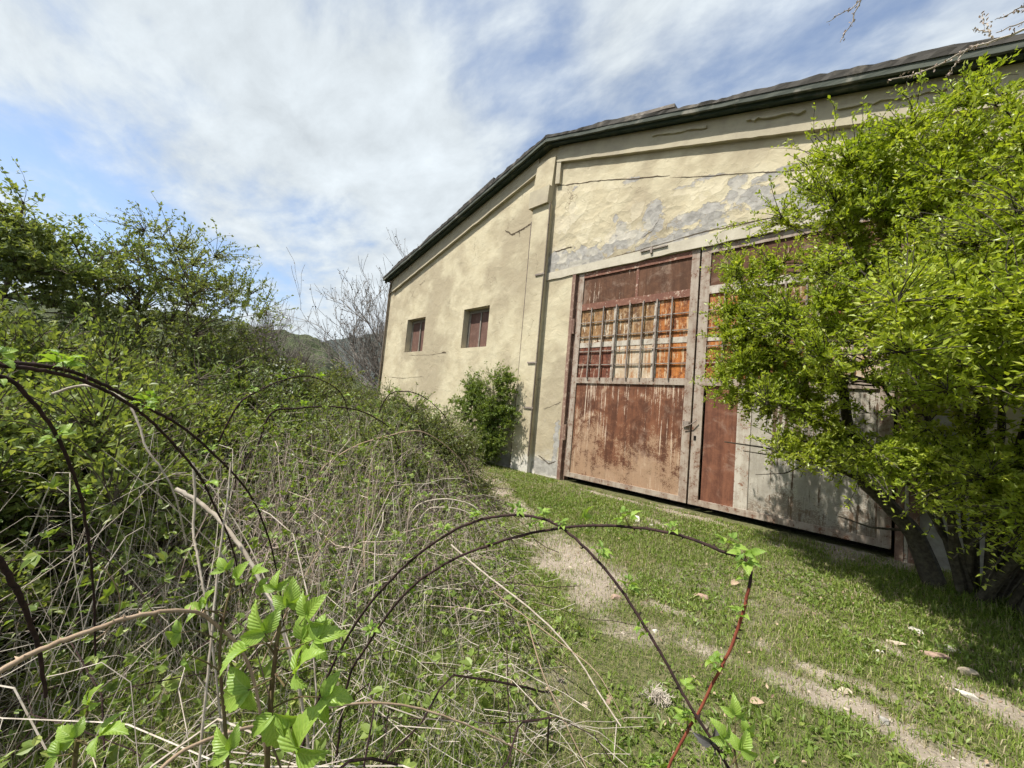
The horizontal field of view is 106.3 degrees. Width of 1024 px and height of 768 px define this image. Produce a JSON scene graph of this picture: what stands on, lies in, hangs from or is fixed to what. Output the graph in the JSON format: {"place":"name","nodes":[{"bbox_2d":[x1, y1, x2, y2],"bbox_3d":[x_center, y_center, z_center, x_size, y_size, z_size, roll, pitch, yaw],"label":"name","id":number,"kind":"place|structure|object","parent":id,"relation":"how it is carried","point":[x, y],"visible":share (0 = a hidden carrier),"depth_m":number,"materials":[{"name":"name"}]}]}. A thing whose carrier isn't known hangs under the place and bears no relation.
{"place":"outdoors","nodes":[
{"label":"outdoors","id":0,"kind":"place"},
{"bbox_2d":[3,303,373,393],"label":"hill","id":1,"kind":"structure","parent":0,"point":[312,344],"depth_m":142.20,"materials":[{"name":"green plant"}]},
{"bbox_2d":[325,333,382,387],"bbox_3d":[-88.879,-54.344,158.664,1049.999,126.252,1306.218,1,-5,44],"label":"hill","id":2,"kind":"structure","parent":0,"point":[340,348],"depth_m":483.68,"materials":[{"name":"plant"}]},
{"bbox_2d":[0,459,1023,767],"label":"grass","id":3,"kind":"structure","parent":0,"point":[982,609],"depth_m":2.47,"materials":[{"name":"plant"}]},
{"bbox_2d":[241,524,289,673],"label":"dry stalk","id":4,"kind":"object","parent":3,"relation":"on","point":[262,639],"visible":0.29,"depth_m":1.96,"materials":[{"name":"plant"}]},
{"bbox_2d":[731,579,738,584],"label":"dry leaf","id":5,"kind":"object","parent":3,"relation":"on","point":[733,581],"visible":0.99,"depth_m":3.69,"materials":[{"name":"plant"}]},
{"bbox_2d":[0,464,1023,767],"bbox_3d":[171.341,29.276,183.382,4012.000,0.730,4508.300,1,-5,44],"label":"ground","id":6,"kind":"structure","parent":0,"point":[840,700],"depth_m":2.40,"materials":[{"name":"green plant"}]},
{"bbox_2d":[0,282,130,564],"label":"broad shrub","id":7,"kind":"object","parent":6,"relation":"on","point":[58,343],"visible":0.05,"depth_m":2.87,"materials":[{"name":"green plant"}]},
{"bbox_2d":[24,568,131,714],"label":"dry stalk","id":8,"kind":"object","parent":6,"relation":"on","point":[65,642],"visible":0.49,"depth_m":1.69,"materials":[{"name":"plant"}]},
{"bbox_2d":[0,158,163,368],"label":"broadleaf tree","id":9,"kind":"object","parent":6,"relation":"on","point":[25,246],"visible":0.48,"depth_m":5.19,"materials":[{"name":"green plant"}]},
{"bbox_2d":[17,207,181,355],"bbox_3d":[-6.312,-0.564,6.031,1.924,4.116,1.778,4,-4,19],"label":"sapling","id":10,"kind":"object","parent":6,"relation":"on","point":[77,304],"visible":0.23,"depth_m":6.18,"materials":[{"name":"green plant"}]},
{"bbox_2d":[33,304,171,386],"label":"leafy bush","id":11,"kind":"object","parent":6,"relation":"on","point":[81,319],"visible":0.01,"depth_m":4.83,"materials":[{"name":"green plant"}]},
{"bbox_2d":[0,288,217,569],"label":"broad shrub","id":12,"kind":"object","parent":6,"relation":"on","point":[95,370],"visible":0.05,"depth_m":2.90,"materials":[{"name":"green plant"}]},
{"bbox_2d":[0,337,234,615],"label":"broad shrub","id":13,"kind":"object","parent":6,"relation":"on","point":[156,418],"visible":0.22,"depth_m":2.46,"materials":[{"name":"green plant"}]},
{"bbox_2d":[0,341,252,657],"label":"broad shrub","id":14,"kind":"object","parent":6,"relation":"on","point":[81,445],"visible":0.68,"depth_m":1.97,"materials":[{"name":"green plant"}]},
{"bbox_2d":[49,347,220,426],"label":"broad shrub","id":15,"kind":"object","parent":6,"relation":"on","point":[209,394],"visible":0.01,"depth_m":3.94,"materials":[{"name":"green plant"}]},
{"bbox_2d":[44,315,246,399],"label":"thorn bush","id":16,"kind":"object","parent":6,"relation":"on","point":[172,360],"visible":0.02,"depth_m":5.70,"materials":[{"name":"green plant"}]},
{"bbox_2d":[108,592,200,680],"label":"dry stalk","id":17,"kind":"object","parent":6,"relation":"on","point":[149,629],"visible":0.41,"depth_m":2.00,"materials":[{"name":"plant"}]},
{"bbox_2d":[16,191,298,373],"bbox_3d":[-5.661,-0.656,6.362,3.548,4.515,2.586,5,-4,-1],"label":"young tree","id":18,"kind":"object","parent":6,"relation":"on","point":[192,291],"visible":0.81,"depth_m":6.17,"materials":[{"name":"green plant"}]},
{"bbox_2d":[88,324,306,435],"bbox_3d":[-4.074,0.470,4.754,2.693,2.502,2.732,2,-5,39],"label":"leafy bush","id":19,"kind":"object","parent":6,"relation":"on","point":[215,377],"visible":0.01,"depth_m":4.71,"materials":[{"name":"green plant"}]},
{"bbox_2d":[78,374,319,557],"bbox_3d":[-2.995,0.857,3.379,2.504,1.856,2.385,8,-5,-39],"label":"broad shrub","id":20,"kind":"object","parent":6,"relation":"on","point":[217,416],"visible":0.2,"depth_m":3.58,"materials":[{"name":"green plant"}]},
{"bbox_2d":[142,316,272,381],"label":"thorn bush","id":21,"kind":"object","parent":6,"relation":"on","point":[167,340],"visible":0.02,"depth_m":8.11,"materials":[{"name":"green plant"}]},
{"bbox_2d":[150,316,318,402],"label":"leafy bush","id":22,"kind":"object","parent":6,"relation":"on","point":[228,361],"visible":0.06,"depth_m":6.29,"materials":[{"name":"green plant"}]},
{"bbox_2d":[162,353,341,458],"bbox_3d":[-3.554,0.673,5.310,2.862,2.204,2.821,4,-4,14],"label":"leafy bush","id":23,"kind":"object","parent":6,"relation":"on","point":[248,400],"visible":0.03,"depth_m":4.82,"materials":[{"name":"green plant"}]},
{"bbox_2d":[232,344,307,406],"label":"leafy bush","id":24,"kind":"object","parent":6,"relation":"on","point":[284,383],"visible":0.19,"depth_m":6.41,"materials":[{"name":"green plant"}]},
{"bbox_2d":[215,302,325,375],"bbox_3d":[-9.584,-0.696,14.834,4.187,5.360,3.843,1,-5,44],"label":"bare tree","id":25,"kind":"object","parent":6,"relation":"on","point":[296,354],"visible":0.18,"depth_m":14.56,"materials":[{"name":"plant"}]},
{"bbox_2d":[202,378,359,502],"bbox_3d":[-2.848,0.834,4.799,2.341,1.852,2.308,5,-4,4],"label":"leafy bush","id":26,"kind":"object","parent":6,"relation":"on","point":[301,415],"visible":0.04,"depth_m":4.63,"materials":[{"name":"green plant"}]},
{"bbox_2d":[229,343,344,405],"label":"thorn bush","id":27,"kind":"object","parent":6,"relation":"on","point":[315,387],"visible":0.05,"depth_m":7.65,"materials":[{"name":"green plant"}]},
{"bbox_2d":[265,331,329,369],"bbox_3d":[-10.267,-0.200,17.576,3.268,4.539,3.050,5,-4,2],"label":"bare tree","id":28,"kind":"object","parent":6,"relation":"on","point":[304,354],"visible":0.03,"depth_m":17.36,"materials":[{"name":"plant"}]},
{"bbox_2d":[0,385,652,767],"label":"dry bramble thicket","id":29,"kind":"object","parent":6,"relation":"on","point":[314,569],"visible":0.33,"depth_m":2.02,"materials":[{"name":"beige plant"}]},
{"bbox_2d":[0,555,47,698],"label":"bramble cane","id":30,"kind":"object","parent":29,"relation":"in","point":[7,572],"visible":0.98,"depth_m":0.81,"materials":[{"name":"brown plant"}]},
{"bbox_2d":[0,374,99,656],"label":"bramble cane","id":31,"kind":"object","parent":29,"relation":"in","point":[63,429],"visible":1,"depth_m":0.92,"materials":[{"name":"brown plant"}]},
{"bbox_2d":[42,683,128,767],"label":"bramble shoot","id":32,"kind":"object","parent":29,"relation":"in","point":[66,735],"visible":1,"depth_m":0.53,"materials":[{"name":"green plant"}]},
{"bbox_2d":[0,453,179,600],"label":"dry stalk","id":33,"kind":"object","parent":29,"relation":"in","point":[90,539],"visible":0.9,"depth_m":1.35,"materials":[{"name":"plant"}]},
{"bbox_2d":[92,556,120,642],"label":"dry stalk","id":34,"kind":"object","parent":29,"relation":"in","point":[118,595],"visible":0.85,"depth_m":1.25,"materials":[{"name":"beige plant"}]},
{"bbox_2d":[51,384,186,544],"bbox_3d":[-1.280,0.275,1.243,0.404,0.529,0.086,7,-4,-22],"label":"bramble cane","id":35,"kind":"object","parent":29,"relation":"in","point":[139,427],"visible":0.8,"depth_m":1.25,"materials":[{"name":"plant"}]},
{"bbox_2d":[0,345,243,597],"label":"bramble cane","id":36,"kind":"object","parent":29,"relation":"in","point":[6,352],"visible":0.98,"depth_m":0.75,"materials":[{"name":"brown plant"}]},
{"bbox_2d":[0,606,264,748],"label":"bramble cane","id":37,"kind":"object","parent":29,"relation":"in","point":[20,659],"visible":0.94,"depth_m":0.64,"materials":[{"name":"plant"}]},
{"bbox_2d":[0,353,282,622],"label":"bramble cane","id":38,"kind":"object","parent":29,"relation":"in","point":[110,388],"visible":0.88,"depth_m":0.92,"materials":[{"name":"brown plant"}]},
{"bbox_2d":[103,451,228,561],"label":"dry stalk","id":39,"kind":"object","parent":29,"relation":"in","point":[172,507],"visible":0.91,"depth_m":1.49,"materials":[{"name":"plant"}]},
{"bbox_2d":[169,500,217,596],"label":"dry stalk","id":40,"kind":"object","parent":29,"relation":"in","point":[185,554],"visible":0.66,"depth_m":1.99,"materials":[{"name":"beige plant"}]},
{"bbox_2d":[132,491,264,653],"bbox_3d":[-1.111,0.691,1.412,0.566,0.690,0.114,4,-4,19],"label":"dry stalk","id":41,"kind":"object","parent":29,"relation":"in","point":[202,594],"visible":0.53,"depth_m":1.45,"materials":[{"name":"plant"}]},
{"bbox_2d":[190,463,222,732],"bbox_3d":[-0.937,0.630,1.158,0.265,0.747,0.045,4,-4,17],"label":"bramble cane","id":42,"kind":"object","parent":29,"relation":"in","point":[197,557],"visible":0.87,"depth_m":1.15,"materials":[{"name":"beige plant"}]},
{"bbox_2d":[199,470,218,616],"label":"dry stalk","id":43,"kind":"object","parent":29,"relation":"in","point":[216,541],"visible":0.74,"depth_m":1.61,"materials":[{"name":"plant"}]},
{"bbox_2d":[197,463,231,767],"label":"bramble cane","id":44,"kind":"object","parent":29,"relation":"in","point":[208,670],"visible":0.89,"depth_m":0.97,"materials":[{"name":"beige plant"}]},
{"bbox_2d":[165,557,268,767],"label":"bramble shoot","id":45,"kind":"object","parent":29,"relation":"in","point":[174,634],"visible":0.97,"depth_m":0.76,"materials":[{"name":"green plant"}]},
{"bbox_2d":[180,494,260,587],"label":"dry stalk","id":46,"kind":"object","parent":29,"relation":"in","point":[218,532],"visible":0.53,"depth_m":2.24,"materials":[{"name":"beige plant"}]},
{"bbox_2d":[174,487,309,747],"bbox_3d":[-0.897,0.775,1.260,0.598,0.799,0.050,5,-4,7],"label":"bramble cane","id":47,"kind":"object","parent":29,"relation":"in","point":[214,514],"visible":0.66,"depth_m":1.28,"materials":[{"name":"beige plant"}]},
{"bbox_2d":[191,462,292,655],"bbox_3d":[-0.878,0.571,1.281,0.515,0.576,0.067,4,-4,12],"label":"dry stalk","id":48,"kind":"object","parent":29,"relation":"in","point":[252,553],"visible":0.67,"depth_m":1.32,"materials":[{"name":"plant"}]},
{"bbox_2d":[175,551,359,742],"bbox_3d":[-0.953,1.020,1.539,0.583,0.712,0.058,6,-4,-11],"label":"dry stalk","id":49,"kind":"object","parent":29,"relation":"in","point":[289,659],"visible":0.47,"depth_m":1.57,"materials":[{"name":"plant"}]},
{"bbox_2d":[202,477,344,591],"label":"dry stalk","id":50,"kind":"object","parent":29,"relation":"in","point":[293,527],"visible":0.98,"depth_m":1.38,"materials":[{"name":"plant"}]},
{"bbox_2d":[210,570,354,767],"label":"bramble shoot","id":51,"kind":"object","parent":29,"relation":"in","point":[271,727],"visible":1,"depth_m":0.54,"materials":[{"name":"green plant"}]},
{"bbox_2d":[217,369,351,445],"bbox_3d":[-2.189,0.219,3.867,0.157,0.763,1.249,2,-5,36],"label":"bramble cane","id":52,"kind":"object","parent":29,"relation":"in","point":[321,374],"visible":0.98,"depth_m":3.70,"materials":[{"name":"brown plant"}]},
{"bbox_2d":[261,506,345,662],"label":"dry stalk","id":53,"kind":"object","parent":29,"relation":"in","point":[299,585],"visible":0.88,"depth_m":1.43,"materials":[{"name":"beige plant"}]},
{"bbox_2d":[257,400,404,462],"bbox_3d":[-1.634,0.487,3.708,0.143,0.604,1.428,2,-5,41],"label":"bramble cane","id":54,"kind":"object","parent":29,"relation":"in","point":[302,402],"visible":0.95,"depth_m":3.47,"materials":[{"name":"brown plant"}]},
{"bbox_2d":[311,484,375,553],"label":"dry stalk","id":55,"kind":"object","parent":29,"relation":"in","point":[345,521],"visible":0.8,"depth_m":2.32,"materials":[{"name":"beige plant"}]},
{"bbox_2d":[160,700,530,767],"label":"bramble cane","id":56,"kind":"object","parent":29,"relation":"in","point":[180,752],"visible":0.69,"depth_m":1.12,"materials":[{"name":"plant"}]},
{"bbox_2d":[364,459,372,566],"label":"dry stalk","id":57,"kind":"object","parent":29,"relation":"in","point":[366,504],"visible":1,"depth_m":2.07,"materials":[{"name":"beige plant"}]},
{"bbox_2d":[317,430,471,485],"bbox_3d":[-1.022,0.717,3.653,1.493,0.552,0.094,8,-5,-35],"label":"bramble cane","id":58,"kind":"object","parent":29,"relation":"in","point":[391,435],"visible":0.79,"depth_m":3.66,"materials":[{"name":"plant"}]},
{"bbox_2d":[375,386,449,428],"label":"bramble cane","id":59,"kind":"object","parent":29,"relation":"in","point":[398,389],"visible":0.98,"depth_m":5.49,"materials":[{"name":"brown plant"}]},
{"bbox_2d":[404,498,490,530],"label":"bramble cane","id":60,"kind":"object","parent":29,"relation":"in","point":[443,499],"visible":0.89,"depth_m":3.10,"materials":[{"name":"beige plant"}]},
{"bbox_2d":[413,507,481,533],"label":"bramble cane","id":61,"kind":"object","parent":29,"relation":"in","point":[444,507],"visible":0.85,"depth_m":2.90,"materials":[{"name":"beige plant"}]},
{"bbox_2d":[284,384,381,428],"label":"thorn bush","id":62,"kind":"object","parent":6,"relation":"on","point":[346,398],"visible":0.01,"depth_m":6.85,"materials":[{"name":"green plant"}]},
{"bbox_2d":[222,401,444,536],"bbox_3d":[-1.910,1.005,4.286,2.159,1.708,2.148,5,-4,8],"label":"thorn bush","id":63,"kind":"object","parent":6,"relation":"on","point":[361,436],"visible":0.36,"depth_m":3.98,"materials":[{"name":"green plant"}]},
{"bbox_2d":[294,352,372,418],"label":"thorn bush","id":64,"kind":"object","parent":6,"relation":"on","point":[343,375],"visible":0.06,"depth_m":9.24,"materials":[{"name":"green plant"}]},
{"bbox_2d":[246,227,422,390],"bbox_3d":[-6.301,-2.200,17.787,9.187,8.967,6.972,5,-4,6],"label":"budding tree","id":65,"kind":"object","parent":6,"relation":"on","point":[372,351],"visible":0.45,"depth_m":16.96,"materials":[{"name":"grey plant"}]},
{"bbox_2d":[329,543,375,685],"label":"dry stalk","id":66,"kind":"object","parent":6,"relation":"on","point":[355,604],"visible":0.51,"depth_m":2.16,"materials":[{"name":"plant"}]},
{"bbox_2d":[323,372,396,412],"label":"leafy bush","id":67,"kind":"object","parent":6,"relation":"on","point":[363,396],"visible":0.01,"depth_m":9.97,"materials":[{"name":"green plant"}]},
{"bbox_2d":[297,376,439,469],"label":"leafy bush","id":68,"kind":"object","parent":6,"relation":"on","point":[353,405],"visible":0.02,"depth_m":5.76,"materials":[{"name":"green plant"}]},
{"bbox_2d":[349,375,408,412],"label":"leafy bush","id":69,"kind":"object","parent":6,"relation":"on","point":[394,398],"visible":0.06,"depth_m":11.54,"materials":[{"name":"green plant"}]},
{"bbox_2d":[342,382,474,491],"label":"thorn bush","id":70,"kind":"object","parent":6,"relation":"on","point":[416,408],"visible":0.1,"depth_m":5.86,"materials":[{"name":"green plant"}]},
{"bbox_2d":[344,439,472,523],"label":"thorn bush","id":71,"kind":"object","parent":6,"relation":"on","point":[423,465],"visible":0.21,"depth_m":4.64,"materials":[{"name":"green plant"}]},
{"bbox_2d":[380,705,516,766],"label":"bramble cane","id":72,"kind":"object","parent":6,"relation":"on","point":[442,739],"visible":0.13,"depth_m":1.71,"materials":[{"name":"brown plant"}]},
{"bbox_2d":[397,401,503,497],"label":"thorn bush","id":73,"kind":"object","parent":6,"relation":"on","point":[451,443],"visible":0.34,"depth_m":5.51,"materials":[{"name":"green plant"}]},
{"bbox_2d":[448,359,521,465],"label":"climbing shrub","id":74,"kind":"object","parent":6,"relation":"on","point":[474,395],"visible":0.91,"depth_m":8.77,"materials":[{"name":"green plant"}]},
{"bbox_2d":[294,501,733,767],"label":"bramble cane","id":75,"kind":"object","parent":6,"relation":"on","point":[603,552],"visible":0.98,"depth_m":0.99,"materials":[{"name":"brown plant"}]},
{"bbox_2d":[693,727,726,755],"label":"withered leaf","id":76,"kind":"object","parent":75,"relation":"hanging from","point":[704,741],"visible":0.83,"depth_m":0.74,"materials":[{"name":"grey plant"}]},
{"bbox_2d":[709,693,757,767],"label":"bramble shoot","id":77,"kind":"object","parent":75,"relation":"attached to","point":[743,745],"visible":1,"depth_m":0.72,"materials":[{"name":"green plant"}]},
{"bbox_2d":[450,544,620,726],"bbox_3d":[0.079,1.349,2.204,1.168,0.553,0.074,3,-5,33],"label":"bramble cane","id":78,"kind":"object","parent":6,"relation":"on","point":[510,593],"visible":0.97,"depth_m":2.17,"materials":[{"name":"beige plant"}]},
{"bbox_2d":[334,506,766,767],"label":"bramble cane","id":79,"kind":"object","parent":6,"relation":"on","point":[735,551],"visible":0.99,"depth_m":0.83,"materials":[{"name":"brown plant"}]},
{"bbox_2d":[527,621,586,767],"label":"bramble cane","id":80,"kind":"object","parent":6,"relation":"on","point":[552,694],"visible":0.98,"depth_m":1.74,"materials":[{"name":"plant"}]},
{"bbox_2d":[493,591,624,721],"bbox_3d":[0.219,1.364,1.979,0.737,0.391,0.048,3,-4,25],"label":"bramble cane","id":81,"kind":"object","parent":6,"relation":"on","point":[564,646],"visible":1,"depth_m":1.98,"materials":[{"name":"plant"}]},
{"bbox_2d":[582,701,588,707],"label":"stone","id":82,"kind":"object","parent":6,"relation":"on","point":[585,703],"visible":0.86,"depth_m":2.06,"materials":[{"name":"beige stone"}]},
{"bbox_2d":[185,468,1023,767],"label":"leaf litter","id":83,"kind":"object","parent":6,"relation":"on","point":[709,626],"visible":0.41,"depth_m":2.90,"materials":[{"name":"plant"}]},
{"bbox_2d":[606,693,613,704],"bbox_3d":[0.539,1.740,2.119,0.047,0.024,0.095,1,-5,44],"label":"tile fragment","id":84,"kind":"object","parent":6,"relation":"on","point":[608,699],"visible":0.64,"depth_m":2.10,"materials":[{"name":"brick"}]},
{"bbox_2d":[610,594,621,599],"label":"stone","id":85,"kind":"object","parent":6,"relation":"on","point":[615,596],"visible":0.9,"depth_m":3.24,"materials":[{"name":"stone"}]},
{"bbox_2d":[638,682,674,710],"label":"lichen tuft","id":86,"kind":"object","parent":6,"relation":"on","point":[660,697],"visible":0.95,"depth_m":2.11,"materials":[{"name":"grey plant"}]},
{"bbox_2d":[377,33,1023,576],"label":"warehouse","id":87,"kind":"structure","parent":6,"relation":"on","point":[569,279],"depth_m":6.97,"materials":[{"name":"yellow paint"}]},
{"bbox_2d":[410,319,425,351],"bbox_3d":[-2.961,-1.540,12.416,1.020,1.085,0.077,1,-5,44],"label":"window","id":88,"kind":"structure","parent":87,"relation":"in","point":[418,326],"depth_m":12.51,"materials":[{"name":"red wood"}]},
{"bbox_2d":[466,308,489,347],"bbox_3d":[-0.845,-1.485,10.382,1.010,1.085,0.077,1,-5,44],"label":"window","id":89,"kind":"structure","parent":87,"relation":"in","point":[478,319],"depth_m":10.44,"materials":[{"name":"red wood"}]},
{"bbox_2d":[563,249,701,502],"bbox_3d":[2.076,-0.198,7.127,2.460,4.185,0.105,1,-5,44],"label":"door leaf","id":90,"kind":"structure","parent":87,"relation":"in","point":[631,396],"depth_m":6.97,"materials":[{"name":"metal"}]},
{"bbox_2d":[683,216,894,548],"bbox_3d":[3.762,-0.155,5.497,2.440,4.185,0.118,1,-5,44],"label":"door leaf","id":91,"kind":"structure","parent":87,"relation":"in","point":[729,481],"depth_m":5.54,"materials":[{"name":"metal"}]},
{"bbox_2d":[694,593,709,599],"bbox_3d":[1.702,1.902,3.431,0.144,0.049,0.086,1,-5,44],"label":"stone","id":92,"kind":"object","parent":6,"relation":"on","point":[702,595],"visible":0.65,"depth_m":3.41,"materials":[{"name":"stone"}]},
{"bbox_2d":[433,464,1023,767],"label":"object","id":93,"kind":"object","parent":6,"relation":"on","point":[828,732],"visible":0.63,"depth_m":2.69,"materials":[{"name":"green plant"}]},
{"bbox_2d":[749,696,763,703],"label":"dry leaf","id":94,"kind":"object","parent":93,"relation":"on","point":[758,702],"visible":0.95,"depth_m":2.15,"materials":[{"name":"beige plant"}]},
{"bbox_2d":[837,686,852,694],"bbox_3d":[2.038,1.885,2.355,0.081,0.033,0.048,5,-4,5],"label":"stone","id":95,"kind":"object","parent":6,"relation":"on","point":[845,691],"visible":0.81,"depth_m":2.35,"materials":[{"name":"beige stone"}]},
{"bbox_2d":[690,45,1023,618],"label":"flowering shrub","id":96,"kind":"object","parent":6,"relation":"on","point":[950,305],"visible":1,"depth_m":3.29,"materials":[{"name":"green plant"}]},
{"bbox_2d":[878,714,889,724],"bbox_3d":[2.057,1.863,2.123,0.051,0.039,0.042,1,-5,44],"label":"stone","id":97,"kind":"object","parent":6,"relation":"on","point":[886,721],"visible":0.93,"depth_m":2.12,"materials":[{"name":"grey stone"}]},
{"bbox_2d":[886,639,906,646],"bbox_3d":[2.864,1.925,2.856,0.124,0.034,0.055,1,-5,44],"label":"stone","id":98,"kind":"object","parent":6,"relation":"on","point":[897,642],"visible":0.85,"depth_m":2.85,"materials":[{"name":"beige stone"}]},
{"bbox_2d":[908,626,923,635],"bbox_3d":[3.164,1.933,3.010,0.092,0.042,0.063,1,-5,44],"label":"stone","id":99,"kind":"object","parent":6,"relation":"on","point":[912,627],"visible":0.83,"depth_m":3.00,"materials":[{"name":"white stone"}]},
{"bbox_2d":[826,0,1023,82],"bbox_3d":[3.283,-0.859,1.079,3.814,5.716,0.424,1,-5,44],"label":"overhanging tree","id":100,"kind":"object","parent":6,"relation":"on","point":[977,45],"visible":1,"depth_m":2.12,"materials":[{"name":"brown plant"}]},
{"bbox_2d":[917,650,950,660],"bbox_3d":[3.013,1.934,2.750,0.166,0.048,0.112,4,-4,17],"label":"stone","id":101,"kind":"object","parent":6,"relation":"on","point":[934,654],"visible":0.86,"depth_m":2.71,"materials":[{"name":"stone"}]},
{"bbox_2d":[952,688,980,702],"bbox_3d":[2.817,1.923,2.380,0.113,0.046,0.093,1,-5,44],"label":"stone","id":102,"kind":"object","parent":6,"relation":"on","point":[973,696],"visible":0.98,"depth_m":2.35,"materials":[{"name":"white stone"}]},
{"bbox_2d":[957,667,978,676],"bbox_3d":[3.057,1.931,2.572,0.068,0.057,0.096,7,-4,-30],"label":"stone","id":103,"kind":"object","parent":6,"relation":"on","point":[968,670],"visible":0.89,"depth_m":2.56,"materials":[{"name":"beige stone"}]},
{"bbox_2d":[0,0,1023,341],"label":"sky","id":104,"kind":"structure","parent":0,"point":[307,130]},
{"bbox_2d":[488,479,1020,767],"bbox_3d":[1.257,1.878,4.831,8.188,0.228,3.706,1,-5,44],"label":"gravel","id":105,"kind":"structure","parent":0,"point":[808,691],"depth_m":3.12,"materials":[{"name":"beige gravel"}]}
]}

